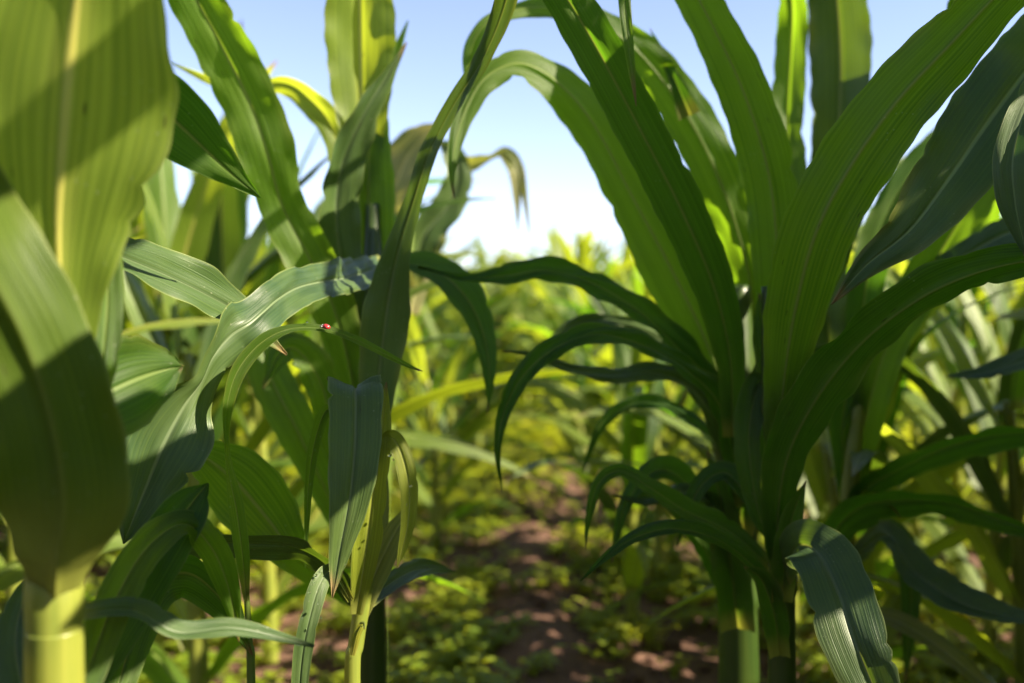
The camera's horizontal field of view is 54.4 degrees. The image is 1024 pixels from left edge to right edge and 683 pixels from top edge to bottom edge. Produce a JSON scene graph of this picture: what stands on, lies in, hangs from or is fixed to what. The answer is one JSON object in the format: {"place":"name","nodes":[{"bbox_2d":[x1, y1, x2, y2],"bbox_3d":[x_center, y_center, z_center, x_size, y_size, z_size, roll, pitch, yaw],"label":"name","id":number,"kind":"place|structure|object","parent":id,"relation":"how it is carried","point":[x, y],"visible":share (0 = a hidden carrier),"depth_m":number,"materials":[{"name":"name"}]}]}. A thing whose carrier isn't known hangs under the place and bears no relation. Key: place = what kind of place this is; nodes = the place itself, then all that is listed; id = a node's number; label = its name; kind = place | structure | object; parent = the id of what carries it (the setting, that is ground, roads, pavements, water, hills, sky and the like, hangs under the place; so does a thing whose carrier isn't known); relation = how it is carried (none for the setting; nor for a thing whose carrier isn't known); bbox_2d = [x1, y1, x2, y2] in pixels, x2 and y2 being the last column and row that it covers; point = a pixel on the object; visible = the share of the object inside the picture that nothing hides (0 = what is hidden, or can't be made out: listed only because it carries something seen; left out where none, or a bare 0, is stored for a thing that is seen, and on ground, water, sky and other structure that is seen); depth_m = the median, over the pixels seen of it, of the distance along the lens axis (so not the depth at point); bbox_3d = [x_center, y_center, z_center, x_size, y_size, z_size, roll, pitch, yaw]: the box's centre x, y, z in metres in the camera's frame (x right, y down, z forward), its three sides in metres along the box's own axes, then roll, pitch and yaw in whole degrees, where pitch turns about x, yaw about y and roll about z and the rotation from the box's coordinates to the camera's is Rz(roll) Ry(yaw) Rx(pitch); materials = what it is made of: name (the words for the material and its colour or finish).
{"place":"outdoors","nodes":[
{"label":"outdoors","id":0,"kind":"place"},
{"bbox_2d":[0,373,1014,682],"bbox_3d":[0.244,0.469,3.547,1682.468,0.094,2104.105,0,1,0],"label":"ground","id":1,"kind":"structure","parent":0,"point":[556,625],"depth_m":1.82,"materials":[{"name":"brown soil"}]},
{"bbox_2d":[0,318,219,591],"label":"corn plant","id":2,"kind":"object","parent":1,"relation":"on","point":[11,574],"visible":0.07,"depth_m":1.10,"materials":[{"name":"green plant"}]},
{"bbox_2d":[85,235,147,601],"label":"corn plant","id":3,"kind":"object","parent":1,"relation":"on","point":[92,598],"depth_m":1.47,"materials":[{"name":"green plant"}]},
{"bbox_2d":[0,224,293,614],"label":"corn plant","id":4,"kind":"object","parent":1,"relation":"on","point":[195,348],"visible":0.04,"depth_m":1.45,"materials":[{"name":"green plant"}]},
{"bbox_2d":[112,211,197,556],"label":"corn plant","id":5,"kind":"object","parent":1,"relation":"on","point":[189,334],"visible":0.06,"depth_m":1.69,"materials":[{"name":"green plant"}]},
{"bbox_2d":[0,0,314,682],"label":"corn plant","id":6,"kind":"object","parent":1,"relation":"on","point":[106,111],"visible":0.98,"depth_m":0.36,"materials":[{"name":"green plant"}]},
{"bbox_2d":[242,233,268,416],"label":"corn plant","id":7,"kind":"object","parent":1,"relation":"on","point":[259,255],"visible":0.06,"depth_m":5.58,"materials":[{"name":"green plant"}]},
{"bbox_2d":[262,232,269,257],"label":"corn plant","id":8,"kind":"object","parent":1,"relation":"on","point":[266,250],"depth_m":6.15,"materials":[{"name":"green plant"}]},
{"bbox_2d":[243,333,317,414],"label":"corn plant","id":9,"kind":"object","parent":1,"relation":"on","point":[245,408],"depth_m":4.39,"materials":[{"name":"green plant"}]},
{"bbox_2d":[256,248,318,333],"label":"corn plant","id":10,"kind":"object","parent":1,"relation":"on","point":[262,252],"visible":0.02,"depth_m":5.04,"materials":[{"name":"green plant"}]},
{"bbox_2d":[184,196,408,517],"bbox_3d":[-0.583,-0.014,2.628,0.381,1.107,1.294,0,1,11],"label":"corn plant","id":11,"kind":"object","parent":1,"relation":"on","point":[311,334],"visible":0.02,"depth_m":2.59,"materials":[{"name":"green plant"}]},
{"bbox_2d":[156,19,477,529],"bbox_3d":[-0.619,0.005,1.949,0.452,1.106,1.316,-1,1,-36],"label":"corn plant","id":12,"kind":"object","parent":1,"relation":"on","point":[229,234],"visible":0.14,"depth_m":1.87,"materials":[{"name":"green plant"}]},
{"bbox_2d":[119,0,517,682],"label":"corn plant","id":13,"kind":"object","parent":1,"relation":"on","point":[351,260],"visible":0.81,"depth_m":0.79,"materials":[{"name":"green plant"}]},
{"bbox_2d":[101,60,541,651],"bbox_3d":[-0.497,0.014,1.537,1.100,1.102,0.532,0,1,-4],"label":"corn plant","id":14,"kind":"object","parent":1,"relation":"on","point":[187,228],"visible":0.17,"depth_m":1.55,"materials":[{"name":"green plant"}]},
{"bbox_2d":[222,323,421,682],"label":"grass shoot","id":15,"kind":"object","parent":1,"relation":"on","point":[252,351],"depth_m":0.53,"materials":[{"name":"green plant"}]},
{"bbox_2d":[320,324,329,328],"bbox_3d":[-0.103,-0.008,0.547,0.006,0.004,0.004,0,1,0],"label":"ladybird","id":16,"kind":"object","parent":15,"relation":"attached to","point":[325,326],"visible":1,"depth_m":0.55,"materials":[{"name":"red"}]},
{"bbox_2d":[157,130,499,665],"bbox_3d":[-0.445,0.103,1.603,0.902,0.903,0.436,-1,1,-35],"label":"corn plant","id":17,"kind":"object","parent":1,"relation":"on","point":[274,585],"visible":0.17,"depth_m":1.62,"materials":[{"name":"green plant"}]},
{"bbox_2d":[238,318,432,473],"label":"corn plant","id":18,"kind":"object","parent":1,"relation":"on","point":[249,420],"visible":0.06,"depth_m":2.47,"materials":[{"name":"green plant"}]},
{"bbox_2d":[84,156,592,682],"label":"corn plant","id":19,"kind":"object","parent":1,"relation":"on","point":[160,666],"visible":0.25,"depth_m":1.22,"materials":[{"name":"green plant"}]},
{"bbox_2d":[291,375,456,682],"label":"corn plant","id":20,"kind":"object","parent":1,"relation":"on","point":[364,440],"visible":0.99,"depth_m":0.60,"materials":[{"name":"green plant"}]},
{"bbox_2d":[248,243,510,415],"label":"corn plant","id":21,"kind":"object","parent":1,"relation":"on","point":[422,324],"visible":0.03,"depth_m":4.11,"materials":[{"name":"green plant"}]},
{"bbox_2d":[314,311,465,390],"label":"corn plant","id":22,"kind":"object","parent":1,"relation":"on","point":[430,314],"visible":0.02,"depth_m":3.80,"materials":[{"name":"green plant"}]},
{"bbox_2d":[315,284,525,468],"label":"corn plant","id":23,"kind":"object","parent":1,"relation":"on","point":[404,390],"visible":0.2,"depth_m":3.11,"materials":[{"name":"green plant"}]},
{"bbox_2d":[409,319,455,388],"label":"corn plant","id":24,"kind":"object","parent":1,"relation":"on","point":[422,320],"visible":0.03,"depth_m":4.24,"materials":[{"name":"green plant"}]},
{"bbox_2d":[399,294,466,392],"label":"corn plant","id":25,"kind":"object","parent":1,"relation":"on","point":[437,300],"visible":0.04,"depth_m":4.10,"materials":[{"name":"green plant"}]},
{"bbox_2d":[400,236,465,393],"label":"corn plant","id":26,"kind":"object","parent":1,"relation":"on","point":[427,355],"visible":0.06,"depth_m":5.06,"materials":[{"name":"green plant"}]},
{"bbox_2d":[417,233,451,395],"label":"corn plant","id":27,"kind":"object","parent":1,"relation":"on","point":[447,238],"visible":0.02,"depth_m":6.61,"materials":[{"name":"green plant"}]},
{"bbox_2d":[409,289,465,399],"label":"corn plant","id":28,"kind":"object","parent":1,"relation":"on","point":[437,293],"depth_m":5.74,"materials":[{"name":"green plant"}]},
{"bbox_2d":[416,251,459,393],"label":"corn plant","id":29,"kind":"object","parent":1,"relation":"on","point":[443,320],"visible":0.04,"depth_m":5.88,"materials":[{"name":"green plant"}]},
{"bbox_2d":[425,287,450,385],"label":"corn plant","id":30,"kind":"object","parent":1,"relation":"on","point":[441,363],"visible":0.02,"depth_m":6.37,"materials":[{"name":"green plant"}]},
{"bbox_2d":[421,296,465,385],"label":"corn plant","id":31,"kind":"object","parent":1,"relation":"on","point":[439,326],"visible":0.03,"depth_m":6.48,"materials":[{"name":"green plant"}]},
{"bbox_2d":[399,220,517,426],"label":"corn plant","id":32,"kind":"object","parent":1,"relation":"on","point":[439,304],"visible":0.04,"depth_m":5.32,"materials":[{"name":"green plant"}]},
{"bbox_2d":[388,123,529,491],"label":"corn plant","id":33,"kind":"object","parent":1,"relation":"on","point":[434,226],"visible":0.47,"depth_m":1.30,"materials":[{"name":"green plant"}]},
{"bbox_2d":[411,242,514,410],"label":"corn plant","id":34,"kind":"object","parent":1,"relation":"on","point":[432,294],"visible":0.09,"depth_m":6.16,"materials":[{"name":"green plant"}]},
{"bbox_2d":[425,233,518,384],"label":"corn plant","id":35,"kind":"object","parent":1,"relation":"on","point":[483,287],"visible":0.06,"depth_m":7.25,"materials":[{"name":"green plant"}]},
{"bbox_2d":[434,247,522,378],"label":"corn plant","id":36,"kind":"object","parent":1,"relation":"on","point":[494,293],"visible":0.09,"depth_m":6.56,"materials":[{"name":"green plant"}]},
{"bbox_2d":[445,237,520,364],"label":"corn plant","id":37,"kind":"object","parent":1,"relation":"on","point":[466,248],"visible":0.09,"depth_m":6.99,"materials":[{"name":"green plant"}]},
{"bbox_2d":[392,289,576,549],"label":"corn plant","id":38,"kind":"object","parent":1,"relation":"on","point":[470,427],"visible":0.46,"depth_m":2.33,"materials":[{"name":"green plant"}]},
{"bbox_2d":[394,281,575,499],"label":"corn plant","id":39,"kind":"object","parent":1,"relation":"on","point":[467,369],"visible":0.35,"depth_m":2.99,"materials":[{"name":"green plant"}]},
{"bbox_2d":[458,283,523,375],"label":"corn plant","id":40,"kind":"object","parent":1,"relation":"on","point":[503,327],"depth_m":7.56,"materials":[{"name":"green plant"}]},
{"bbox_2d":[460,249,530,364],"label":"corn plant","id":41,"kind":"object","parent":1,"relation":"on","point":[506,256],"visible":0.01,"depth_m":7.55,"materials":[{"name":"green plant"}]},
{"bbox_2d":[462,232,535,361],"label":"corn plant","id":42,"kind":"object","parent":1,"relation":"on","point":[495,261],"visible":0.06,"depth_m":7.18,"materials":[{"name":"green plant"}]},
{"bbox_2d":[461,233,537,398],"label":"corn plant","id":43,"kind":"object","parent":1,"relation":"on","point":[484,262],"visible":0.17,"depth_m":6.73,"materials":[{"name":"green plant"}]},
{"bbox_2d":[407,251,597,462],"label":"corn plant","id":44,"kind":"object","parent":1,"relation":"on","point":[500,324],"visible":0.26,"depth_m":3.67,"materials":[{"name":"green plant"}]},
{"bbox_2d":[454,245,551,407],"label":"corn plant","id":45,"kind":"object","parent":1,"relation":"on","point":[525,301],"visible":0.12,"depth_m":5.99,"materials":[{"name":"green plant"}]},
{"bbox_2d":[0,380,1014,682],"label":"weed cover","id":46,"kind":"object","parent":1,"relation":"on","point":[468,644],"visible":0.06,"depth_m":1.84,"materials":[{"name":"green plant"}]},
{"bbox_2d":[6,421,1011,682],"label":"soil crumbs","id":47,"kind":"object","parent":1,"relation":"on","point":[636,675],"visible":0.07,"depth_m":1.74,"materials":[{"name":"brown soil"}]},
{"bbox_2d":[515,225,553,349],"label":"corn plant","id":48,"kind":"object","parent":1,"relation":"on","point":[551,249],"depth_m":7.17,"materials":[{"name":"green plant"}]},
{"bbox_2d":[462,230,630,379],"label":"corn plant","id":49,"kind":"object","parent":1,"relation":"on","point":[558,252],"visible":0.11,"depth_m":5.70,"materials":[{"name":"green plant"}]},
{"bbox_2d":[466,251,634,388],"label":"corn plant","id":50,"kind":"object","parent":1,"relation":"on","point":[525,342],"visible":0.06,"depth_m":4.67,"materials":[{"name":"green plant"}]},
{"bbox_2d":[457,233,645,325],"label":"corn plant","id":51,"kind":"object","parent":1,"relation":"on","point":[595,246],"visible":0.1,"depth_m":6.15,"materials":[{"name":"green plant"}]},
{"bbox_2d":[480,252,629,404],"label":"corn plant","id":52,"kind":"object","parent":1,"relation":"on","point":[541,291],"visible":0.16,"depth_m":5.35,"materials":[{"name":"green plant"}]},
{"bbox_2d":[504,283,625,396],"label":"corn plant","id":53,"kind":"object","parent":1,"relation":"on","point":[536,317],"visible":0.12,"depth_m":4.27,"materials":[{"name":"green plant"}]},
{"bbox_2d":[497,251,632,415],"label":"corn plant","id":54,"kind":"object","parent":1,"relation":"on","point":[551,295],"visible":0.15,"depth_m":4.44,"materials":[{"name":"green plant"}]},
{"bbox_2d":[496,225,633,372],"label":"corn plant","id":55,"kind":"object","parent":1,"relation":"on","point":[626,263],"visible":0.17,"depth_m":6.17,"materials":[{"name":"green plant"}]},
{"bbox_2d":[516,276,617,409],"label":"corn plant","id":56,"kind":"object","parent":1,"relation":"on","point":[554,291],"visible":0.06,"depth_m":5.00,"materials":[{"name":"green plant"}]},
{"bbox_2d":[547,228,594,292],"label":"corn plant","id":57,"kind":"object","parent":1,"relation":"on","point":[554,248],"visible":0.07,"depth_m":6.17,"materials":[{"name":"green plant"}]},
{"bbox_2d":[511,236,633,485],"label":"corn plant","id":58,"kind":"object","parent":1,"relation":"on","point":[551,316],"visible":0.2,"depth_m":3.24,"materials":[{"name":"green plant"}]},
{"bbox_2d":[502,218,645,399],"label":"corn plant","id":59,"kind":"object","parent":1,"relation":"on","point":[572,249],"visible":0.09,"depth_m":6.71,"materials":[{"name":"green plant"}]},
{"bbox_2d":[475,299,673,530],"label":"corn plant","id":60,"kind":"object","parent":1,"relation":"on","point":[574,444],"visible":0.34,"depth_m":2.56,"materials":[{"name":"green plant"}]},
{"bbox_2d":[549,223,614,401],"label":"corn plant","id":61,"kind":"object","parent":1,"relation":"on","point":[582,257],"visible":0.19,"depth_m":4.99,"materials":[{"name":"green plant"}]},
{"bbox_2d":[504,287,665,634],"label":"corn plant","id":62,"kind":"object","parent":1,"relation":"on","point":[640,433],"visible":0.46,"depth_m":1.67,"materials":[{"name":"green plant"}]},
{"bbox_2d":[473,298,698,559],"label":"corn plant","id":63,"kind":"object","parent":1,"relation":"on","point":[672,544],"visible":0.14,"depth_m":2.21,"materials":[{"name":"green plant"}]},
{"bbox_2d":[485,323,692,537],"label":"corn plant","id":64,"kind":"object","parent":1,"relation":"on","point":[669,389],"visible":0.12,"depth_m":2.46,"materials":[{"name":"green plant"}]},
{"bbox_2d":[417,0,764,682],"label":"corn plant","id":65,"kind":"object","parent":1,"relation":"on","point":[684,230],"visible":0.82,"depth_m":0.82,"materials":[{"name":"green plant"}]},
{"bbox_2d":[490,266,703,480],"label":"corn plant","id":66,"kind":"object","parent":1,"relation":"on","point":[637,285],"visible":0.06,"depth_m":2.85,"materials":[{"name":"green plant"}]},
{"bbox_2d":[570,237,644,295],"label":"corn plant","id":67,"kind":"object","parent":1,"relation":"on","point":[609,260],"visible":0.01,"depth_m":6.38,"materials":[{"name":"green plant"}]},
{"bbox_2d":[578,265,644,457],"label":"corn plant","id":68,"kind":"object","parent":1,"relation":"on","point":[643,285],"visible":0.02,"depth_m":3.61,"materials":[{"name":"green plant"}]},
{"bbox_2d":[520,270,705,468],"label":"corn plant","id":69,"kind":"object","parent":1,"relation":"on","point":[618,458],"visible":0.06,"depth_m":2.99,"materials":[{"name":"green plant"}]},
{"bbox_2d":[470,244,761,586],"bbox_3d":[0.318,0.159,2.003,0.841,0.720,0.248,0,1,23],"label":"corn plant","id":70,"kind":"object","parent":1,"relation":"on","point":[580,406],"visible":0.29,"depth_m":2.02,"materials":[{"name":"green plant"}]},
{"bbox_2d":[594,237,645,290],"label":"corn plant","id":71,"kind":"object","parent":1,"relation":"on","point":[607,263],"visible":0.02,"depth_m":6.53,"materials":[{"name":"green plant"}]},
{"bbox_2d":[618,240,632,281],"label":"corn plant","id":72,"kind":"object","parent":1,"relation":"on","point":[626,254],"visible":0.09,"depth_m":7.02,"materials":[{"name":"green plant"}]},
{"bbox_2d":[451,257,978,382],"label":"corn field","id":73,"kind":"structure","parent":1,"relation":"on","point":[509,360],"depth_m":8.71,"materials":[{"name":"green plant"}]},
{"bbox_2d":[569,269,953,516],"bbox_3d":[0.517,0.185,2.135,0.798,0.683,0.235,0,1,13],"label":"corn plant","id":74,"kind":"object","parent":1,"relation":"on","point":[685,455],"visible":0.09,"depth_m":2.16,"materials":[{"name":"green plant"}]},
{"bbox_2d":[552,347,977,653],"bbox_3d":[0.444,0.179,1.616,0.811,0.694,0.239,0,1,-21],"label":"corn plant","id":75,"kind":"object","parent":1,"relation":"on","point":[922,362],"visible":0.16,"depth_m":1.58,"materials":[{"name":"green plant"}]},
{"bbox_2d":[566,340,972,553],"bbox_3d":[0.499,0.215,1.924,0.797,0.636,0.334,0,1,6],"label":"corn plant","id":76,"kind":"object","parent":1,"relation":"on","point":[690,441],"visible":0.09,"depth_m":1.93,"materials":[{"name":"green plant"}]},
{"bbox_2d":[580,0,1023,682],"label":"corn plant","id":77,"kind":"object","parent":1,"relation":"on","point":[804,224],"visible":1,"depth_m":0.65,"materials":[{"name":"green plant"}]},
{"bbox_2d":[703,267,910,584],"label":"corn plant","id":78,"kind":"object","parent":1,"relation":"on","point":[884,567],"visible":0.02,"depth_m":1.62,"materials":[{"name":"green plant"}]},
{"bbox_2d":[634,242,1023,682],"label":"corn plant","id":79,"kind":"object","parent":1,"relation":"on","point":[982,471],"visible":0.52,"depth_m":1.07,"materials":[{"name":"green plant"}]},
{"bbox_2d":[683,403,1002,682],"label":"corn plant","id":80,"kind":"object","parent":1,"relation":"on","point":[951,540],"visible":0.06,"depth_m":1.27,"materials":[{"name":"green plant"}]},
{"bbox_2d":[672,191,1023,581],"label":"corn plant","id":81,"kind":"object","parent":1,"relation":"on","point":[920,421],"visible":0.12,"depth_m":1.88,"materials":[{"name":"green plant"}]},
{"bbox_2d":[685,157,1023,556],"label":"corn plant","id":82,"kind":"object","parent":1,"relation":"on","point":[900,267],"visible":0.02,"depth_m":2.20,"materials":[{"name":"green plant"}]},
{"bbox_2d":[804,251,991,551],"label":"corn plant","id":83,"kind":"object","parent":1,"relation":"on","point":[916,528],"visible":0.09,"depth_m":2.02,"materials":[{"name":"green plant"}]},
{"bbox_2d":[803,285,1023,647],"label":"corn plant","id":84,"kind":"object","parent":1,"relation":"on","point":[819,473],"visible":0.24,"depth_m":1.17,"materials":[{"name":"green plant"}]},
{"bbox_2d":[807,0,1023,682],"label":"corn plant","id":85,"kind":"object","parent":1,"relation":"on","point":[840,41],"visible":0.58,"depth_m":0.93,"materials":[{"name":"green plant"}]},
{"bbox_2d":[831,14,1023,378],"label":"corn plant","id":86,"kind":"object","parent":1,"relation":"on","point":[972,155],"visible":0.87,"depth_m":0.60,"materials":[{"name":"green plant"}]},
{"bbox_2d":[849,262,1023,667],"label":"corn plant","id":87,"kind":"object","parent":1,"relation":"on","point":[981,334],"visible":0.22,"depth_m":1.56,"materials":[{"name":"green plant"}]},
{"bbox_2d":[948,294,986,395],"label":"corn plant","id":88,"kind":"object","parent":1,"relation":"on","point":[978,296],"visible":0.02,"depth_m":5.85,"materials":[{"name":"green plant"}]},
{"bbox_2d":[944,217,1023,490],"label":"corn plant","id":89,"kind":"object","parent":1,"relation":"on","point":[991,393],"visible":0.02,"depth_m":2.46,"materials":[{"name":"green plant"}]},
{"bbox_2d":[974,282,1009,356],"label":"corn plant","id":90,"kind":"object","parent":1,"relation":"on","point":[981,291],"visible":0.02,"depth_m":6.40,"materials":[{"name":"green plant"}]},
{"bbox_2d":[968,293,1020,355],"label":"corn plant","id":91,"kind":"object","parent":1,"relation":"on","point":[974,352],"visible":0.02,"depth_m":6.72,"materials":[{"name":"green plant"}]},
{"bbox_2d":[986,309,1023,419],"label":"corn plant","id":92,"kind":"object","parent":1,"relation":"on","point":[1018,314],"visible":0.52,"depth_m":1.16,"materials":[{"name":"green plant"}]},
{"bbox_2d":[997,277,1023,289],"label":"corn plant","id":93,"kind":"object","parent":1,"relation":"on","point":[1010,283],"visible":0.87,"depth_m":1.53,"materials":[{"name":"green plant"}]},
{"bbox_2d":[1011,280,1023,305],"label":"corn plant","id":94,"kind":"object","parent":1,"relation":"on","point":[1018,283],"depth_m":7.12,"materials":[{"name":"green plant"}]},
{"bbox_2d":[164,0,1023,298],"label":"sky","id":95,"kind":"structure","parent":0,"point":[562,185],"materials":[{"name":"blue"}]}
]}

